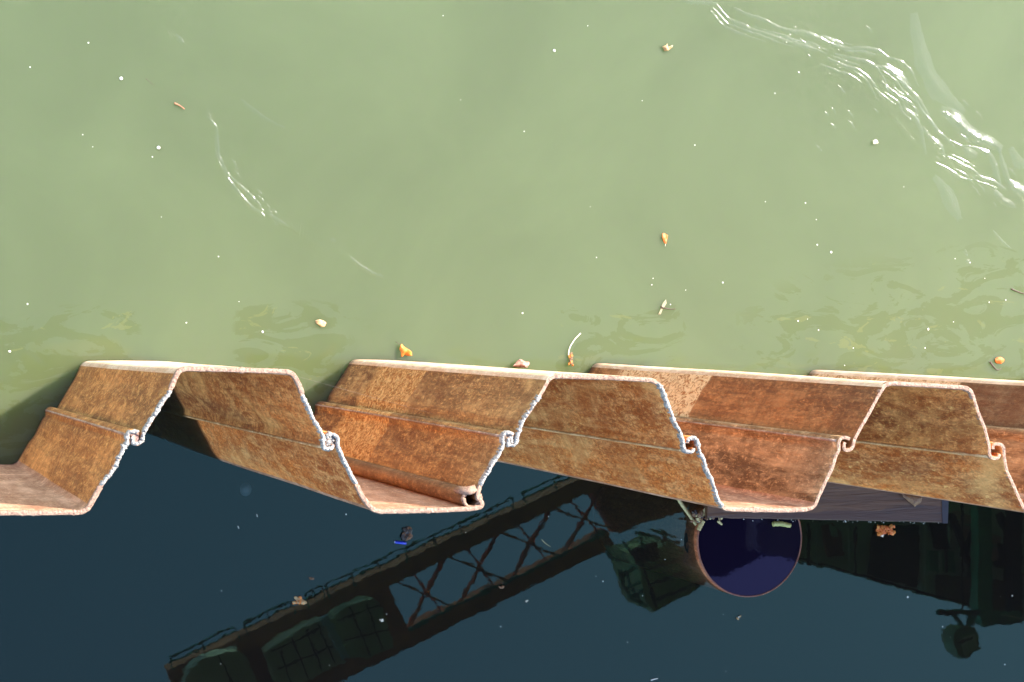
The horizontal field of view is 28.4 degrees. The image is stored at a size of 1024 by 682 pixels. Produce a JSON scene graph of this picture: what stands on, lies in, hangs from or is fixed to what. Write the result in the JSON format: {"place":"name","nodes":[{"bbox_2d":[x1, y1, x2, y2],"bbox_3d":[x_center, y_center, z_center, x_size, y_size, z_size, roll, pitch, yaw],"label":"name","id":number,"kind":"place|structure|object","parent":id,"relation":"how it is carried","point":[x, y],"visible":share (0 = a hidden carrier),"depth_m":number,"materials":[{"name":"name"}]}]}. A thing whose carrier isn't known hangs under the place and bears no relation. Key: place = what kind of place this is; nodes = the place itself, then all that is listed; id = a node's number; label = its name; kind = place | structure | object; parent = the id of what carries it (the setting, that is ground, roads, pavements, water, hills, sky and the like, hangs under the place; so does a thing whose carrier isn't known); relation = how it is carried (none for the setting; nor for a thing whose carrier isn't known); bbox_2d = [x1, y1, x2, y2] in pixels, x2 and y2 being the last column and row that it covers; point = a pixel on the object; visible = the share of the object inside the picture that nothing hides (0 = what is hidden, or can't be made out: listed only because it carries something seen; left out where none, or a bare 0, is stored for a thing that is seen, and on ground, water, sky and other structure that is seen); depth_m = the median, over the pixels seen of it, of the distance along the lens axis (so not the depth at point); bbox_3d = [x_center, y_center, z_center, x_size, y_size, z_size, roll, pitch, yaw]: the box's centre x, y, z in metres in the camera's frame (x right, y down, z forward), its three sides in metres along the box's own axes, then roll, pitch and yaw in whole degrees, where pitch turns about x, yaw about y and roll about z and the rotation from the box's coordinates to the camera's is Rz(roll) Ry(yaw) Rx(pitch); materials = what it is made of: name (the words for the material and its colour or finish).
{"place":"outdoors","nodes":[
{"label":"outdoors","id":0,"kind":"place"},
{"bbox_2d":[0,0,1023,463],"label":"river water","id":1,"kind":"structure","parent":0,"point":[462,182],"depth_m":10.54,"materials":[{"name":"green liquid"}]},
{"bbox_2d":[315,319,325,326],"bbox_3d":[-0.964,-0.093,10.217,0.058,0.009,0.034,37,79,-15],"label":"fallen leaf","id":2,"kind":"object","parent":1,"relation":"on","point":[321,323],"visible":1,"depth_m":10.22,"materials":[{"name":"beige plant"}]},
{"bbox_2d":[395,341,411,356],"bbox_3d":[-0.548,0.038,10.341,0.061,0.036,0.098,-22,97,-17],"label":"fallen leaf","id":3,"kind":"object","parent":1,"relation":"on","point":[405,350],"visible":1,"depth_m":10.34,"materials":[{"name":"orange plant"}]},
{"bbox_2d":[513,359,529,367],"bbox_3d":[0.046,0.116,10.528,0.096,0.029,0.045,0,90,-19],"label":"bark chip","id":4,"kind":"object","parent":1,"relation":"on","point":[520,363],"visible":1,"depth_m":10.53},
{"bbox_2d":[568,352,573,365],"bbox_3d":[0.309,0.096,10.640,0.032,0.016,0.074,0,90,-19],"label":"seed head","id":5,"kind":"object","parent":1,"relation":"on","point":[570,355],"visible":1,"depth_m":10.64},
{"bbox_2d":[658,300,665,314],"bbox_3d":[0.804,-0.180,10.812,0.019,0.004,0.092,32,81,-16],"label":"feather","id":6,"kind":"object","parent":1,"relation":"on","point":[663,305],"visible":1,"depth_m":10.81,"materials":[{"name":"white"}]},
{"bbox_2d":[662,233,667,245],"bbox_3d":[0.815,-0.541,10.809,0.033,0.011,0.071,0,90,-19],"label":"fallen leaf","id":7,"kind":"object","parent":1,"relation":"on","point":[664,236],"visible":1,"depth_m":10.81,"materials":[{"name":"plant"}]},
{"bbox_2d":[663,44,672,50],"bbox_3d":[0.833,-1.568,10.802,0.060,0.020,0.036,-34,101,-15],"label":"fallen leaf","id":8,"kind":"object","parent":1,"relation":"on","point":[666,48],"visible":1,"depth_m":10.80,"materials":[{"name":"beige plant"}]},
{"bbox_2d":[995,357,1003,363],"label":"fallen leaf","id":9,"kind":"object","parent":1,"relation":"on","point":[999,360],"visible":1,"depth_m":11.46,"materials":[{"name":"orange plant"}]},
{"bbox_2d":[0,433,1023,681],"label":"basin water","id":10,"kind":"structure","parent":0,"point":[154,563],"depth_m":13.80,"materials":[{"name":"water"}]},
{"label":"basin water","id":11,"kind":"structure","parent":0,"visible":0},
{"bbox_2d":[0,407,139,515],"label":"sheet pile","id":12,"kind":"object","parent":11,"relation":"in","point":[67,463],"visible":0.98,"depth_m":7.78,"materials":[{"name":"metal"}]},
{"bbox_2d":[57,361,334,451],"bbox_3d":[-1.695,0.232,9.236,0.727,4.612,0.326,0,90,-19],"label":"sheet pile","id":13,"kind":"object","parent":11,"relation":"in","point":[141,395],"visible":0.92,"depth_m":8.04,"materials":[{"name":"metal"}]},
{"bbox_2d":[240,482,251,495],"bbox_3d":[-1.343,0.748,10.225,0.060,0.016,0.072,0,90,-19],"label":"jellyfish","id":14,"kind":"object","parent":11,"relation":"in","point":[245,489],"visible":1,"depth_m":10.22},
{"bbox_2d":[292,596,306,604],"bbox_3d":[-1.068,1.304,10.187,0.078,0.019,0.045,0,90,-19],"label":"soaked leaf","id":15,"kind":"object","parent":11,"relation":"on","point":[299,600],"visible":1,"depth_m":10.19,"materials":[{"name":"beige plant"}]},
{"bbox_2d":[154,401,513,513],"bbox_3d":[-1.055,0.456,9.453,0.707,4.611,0.311,0,90,-19],"label":"sheet pile","id":16,"kind":"object","parent":11,"relation":"in","point":[460,454],"visible":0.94,"depth_m":8.23,"materials":[{"name":"metal"}]},
{"bbox_2d":[344,456,482,505],"bbox_3d":[-0.750,0.549,9.137,0.081,3.806,0.103,-41,102,-14],"label":"steel tube","id":17,"kind":"object","parent":16,"relation":"in","point":[448,492],"visible":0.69,"depth_m":7.98,"materials":[{"name":"brown metal"}]},
{"bbox_2d":[394,540,405,544],"bbox_3d":[-0.571,1.030,10.355,0.062,0.015,0.015,9,87,-18],"label":"plastic tube","id":18,"kind":"object","parent":11,"relation":"on","point":[399,542],"visible":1,"depth_m":10.35,"materials":[{"name":"blue plastic"}]},
{"bbox_2d":[401,526,412,540],"bbox_3d":[-0.537,0.985,10.362,0.064,0.023,0.076,0,90,-19],"label":"pine cone","id":19,"kind":"object","parent":11,"relation":"on","point":[406,534],"visible":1,"depth_m":10.36,"materials":[{"name":"brown plant"}]},
{"bbox_2d":[327,359,694,453],"bbox_3d":[-0.396,0.253,9.672,0.754,4.611,0.310,0,90,-19],"label":"sheet pile","id":20,"kind":"object","parent":11,"relation":"in","point":[632,410],"visible":0.93,"depth_m":8.27,"materials":[{"name":"metal"}]},
{"bbox_2d":[497,416,849,512],"bbox_3d":[0.233,0.480,9.884,0.731,4.612,0.321,0,90,-19],"label":"sheet pile","id":21,"kind":"object","parent":11,"relation":"in","point":[731,467],"visible":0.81,"depth_m":8.30,"materials":[{"name":"metal"}]},
{"bbox_2d":[677,500,696,525],"bbox_3d":[0.929,0.903,10.844,0.024,0.023,0.204,-37,101,-15],"label":"reed stalk","id":22,"kind":"object","parent":11,"relation":"on","point":[685,509],"visible":0.77,"depth_m":10.84,"materials":[{"name":"plant"}]},
{"bbox_2d":[594,484,801,596],"bbox_3d":[1.039,1.066,11.667,0.622,1.552,0.622,0,90,-19],"label":"steel pipe","id":23,"kind":"object","parent":11,"relation":"in","point":[643,530],"visible":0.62,"depth_m":11.51,"materials":[{"name":"brown metal"}]},
{"bbox_2d":[697,520,704,530],"bbox_3d":[1.008,0.984,10.827,0.028,0.027,0.059,27,82,-17],"label":"reed stub","id":24,"kind":"object","parent":23,"relation":"on","point":[700,525],"visible":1,"depth_m":10.82,"materials":[{"name":"plant"}]},
{"bbox_2d":[690,508,722,522],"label":"drift litter","id":25,"kind":"object","parent":23,"relation":"on","point":[700,514],"visible":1,"depth_m":10.81,"materials":[{"name":"brown plant"}]},
{"bbox_2d":[698,517,800,595],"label":"trapped water","id":26,"kind":"structure","parent":23,"relation":"in","point":[746,556],"depth_m":10.94,"materials":[{"name":"blue liquid"}]},
{"bbox_2d":[772,521,790,527],"bbox_3d":[1.460,0.992,10.978,0.111,0.031,0.035,7,88,-18],"label":"reed stub","id":27,"kind":"object","parent":26,"relation":"on","point":[781,523],"visible":1,"depth_m":10.97,"materials":[{"name":"green plant"}]},
{"bbox_2d":[703,482,948,522],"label":"timber beam","id":28,"kind":"structure","parent":23,"relation":"on","point":[843,502],"depth_m":11.08,"materials":[{"name":"blue paint"}]},
{"bbox_2d":[902,494,921,506],"bbox_3d":[2.196,0.877,11.149,0.128,0.030,0.061,12,87,-18],"label":"fallen leaf","id":29,"kind":"object","parent":28,"relation":"on","point":[913,500],"visible":0.97,"depth_m":11.15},
{"bbox_2d":[588,363,1000,459],"bbox_3d":[0.843,0.277,10.092,0.792,4.603,0.306,4,89,-19],"label":"sheet pile","id":30,"kind":"object","parent":11,"relation":"in","point":[936,418],"visible":0.78,"depth_m":8.47,"materials":[{"name":"brown metal"}]},
{"bbox_2d":[876,524,895,535],"bbox_3d":[2.072,1.048,11.236,0.122,0.024,0.067,0,90,-19],"label":"soaked leaf","id":31,"kind":"object","parent":11,"relation":"on","point":[881,529],"visible":1,"depth_m":11.23,"materials":[{"name":"orange plant"}]},
{"bbox_2d":[808,370,1023,428],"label":"sheet pile","id":32,"kind":"object","parent":11,"relation":"in","point":[1000,403],"visible":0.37,"depth_m":9.49,"materials":[{"name":"brown metal"}]},
{"bbox_2d":[827,425,1023,512],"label":"sheet pile","id":33,"kind":"object","parent":11,"relation":"in","point":[991,483],"visible":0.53,"depth_m":8.71,"materials":[{"name":"brown metal"}]}
]}

